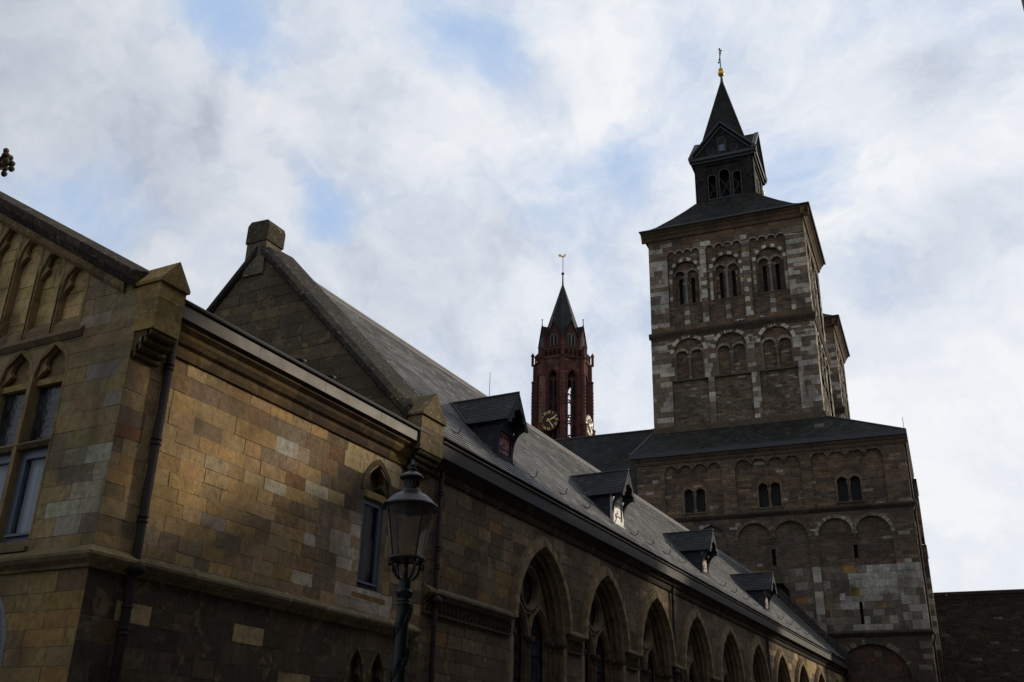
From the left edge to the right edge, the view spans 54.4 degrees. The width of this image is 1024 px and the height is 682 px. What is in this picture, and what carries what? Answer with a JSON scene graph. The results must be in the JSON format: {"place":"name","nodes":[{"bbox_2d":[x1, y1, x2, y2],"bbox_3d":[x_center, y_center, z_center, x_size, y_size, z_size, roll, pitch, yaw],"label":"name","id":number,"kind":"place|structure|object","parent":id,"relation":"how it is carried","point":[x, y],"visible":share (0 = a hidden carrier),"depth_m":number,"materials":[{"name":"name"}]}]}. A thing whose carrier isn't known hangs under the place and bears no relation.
{"place":"outdoors","nodes":[
{"label":"outdoors","id":0,"kind":"place"},
{"bbox_2d":[0,148,430,681],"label":"gabled house","id":1,"kind":"structure","parent":0,"point":[190,491],"depth_m":15.09,"materials":[{"name":"stone"}]},
{"bbox_2d":[0,596,6,670],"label":"arched window","id":2,"kind":"structure","parent":1,"relation":"in","point":[3,624],"depth_m":13.33,"materials":[{"name":"glass"}]},
{"bbox_2d":[0,454,10,499],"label":"window","id":3,"kind":"structure","parent":1,"relation":"in","point":[4,459],"depth_m":14.86,"materials":[{"name":"grey glass"}]},
{"bbox_2d":[2,448,47,542],"bbox_3d":[-6.884,2.223,14.313,0.690,1.370,0.234,-11,-26,26],"label":"window","id":4,"kind":"structure","parent":1,"relation":"in","point":[38,456],"depth_m":14.42,"materials":[{"name":"grey glass"}]},
{"bbox_2d":[356,497,382,591],"bbox_3d":[-2.745,3.800,18.696,0.234,1.700,0.770,-11,-26,26],"label":"window","id":5,"kind":"structure","parent":1,"relation":"in","point":[369,505],"depth_m":18.84,"materials":[{"name":"grey glass"}]},
{"bbox_2d":[0,0,1023,592],"label":"sky","id":6,"kind":"structure","parent":0,"point":[430,165],"materials":[{"name":"white"}]},
{"bbox_2d":[206,219,851,681],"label":"cloister wing","id":7,"kind":"structure","parent":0,"point":[548,559],"depth_m":25.23,"materials":[{"name":"brown stone"}]},
{"bbox_2d":[509,536,572,681],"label":"arched window","id":8,"kind":"structure","parent":7,"relation":"in","point":[540,602],"depth_m":24.92,"materials":[{"name":"stone"}]},
{"bbox_2d":[580,565,630,681],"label":"arched window","id":9,"kind":"structure","parent":7,"relation":"in","point":[604,620],"depth_m":28.23,"materials":[{"name":"stone"}]},
{"bbox_2d":[636,589,676,681],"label":"arched window","id":10,"kind":"structure","parent":7,"relation":"in","point":[655,641],"depth_m":31.55,"materials":[{"name":"stone"}]},
{"bbox_2d":[680,608,714,681],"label":"arched window","id":11,"kind":"structure","parent":7,"relation":"in","point":[696,652],"depth_m":34.87,"materials":[{"name":"stone"}]},
{"bbox_2d":[717,624,744,681],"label":"arched window","id":12,"kind":"structure","parent":7,"relation":"in","point":[730,668],"depth_m":38.16,"materials":[{"name":"stone"}]},
{"bbox_2d":[747,637,770,681],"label":"arched window","id":13,"kind":"structure","parent":7,"relation":"in","point":[757,667],"depth_m":41.38,"materials":[{"name":"stone"}]},
{"bbox_2d":[773,648,791,681],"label":"arched window","id":14,"kind":"structure","parent":7,"relation":"in","point":[781,671],"depth_m":44.55,"materials":[{"name":"stone"}]},
{"bbox_2d":[795,658,809,681],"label":"arched window","id":15,"kind":"structure","parent":7,"relation":"in","point":[801,674],"depth_m":47.57,"materials":[{"name":"stone"}]},
{"bbox_2d":[814,667,825,681],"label":"arched window","id":16,"kind":"structure","parent":7,"relation":"in","point":[819,676],"depth_m":50.51,"materials":[{"name":"stone"}]},
{"bbox_2d":[831,674,838,681],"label":"arched window","id":17,"kind":"structure","parent":7,"relation":"in","point":[834,679],"depth_m":53.67,"materials":[{"name":"stone"}]},
{"bbox_2d":[531,254,595,438],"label":"sandstone tower","id":18,"kind":"structure","parent":0,"point":[562,366],"depth_m":151.11,"materials":[{"name":"stone"}]},
{"bbox_2d":[553,48,945,681],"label":"church","id":19,"kind":"structure","parent":0,"point":[757,448],"depth_m":67.40,"materials":[{"name":"stone"}]},
{"bbox_2d":[678,477,710,514],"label":"twin window","id":20,"kind":"structure","parent":19,"relation":"in","point":[688,495],"depth_m":65.15,"materials":[{"name":"glass"}]},
{"bbox_2d":[752,471,785,508],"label":"twin window","id":21,"kind":"structure","parent":19,"relation":"in","point":[762,489],"depth_m":63.43,"materials":[{"name":"glass"}]},
{"bbox_2d":[830,464,865,503],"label":"twin window","id":22,"kind":"structure","parent":19,"relation":"in","point":[856,488],"depth_m":61.68,"materials":[{"name":"glass"}]},
{"bbox_2d":[933,589,1023,681],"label":"parapet building","id":23,"kind":"structure","parent":0,"point":[981,635],"depth_m":73.06,"materials":[{"name":"brick"}]},
{"label":"road","id":24,"kind":"structure","parent":0,"visible":0},
{"bbox_2d":[381,459,438,681],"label":"street lamp","id":25,"kind":"object","parent":24,"relation":"on","point":[410,499],"visible":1,"depth_m":9.54,"materials":[{"name":"black metal"}]}
]}

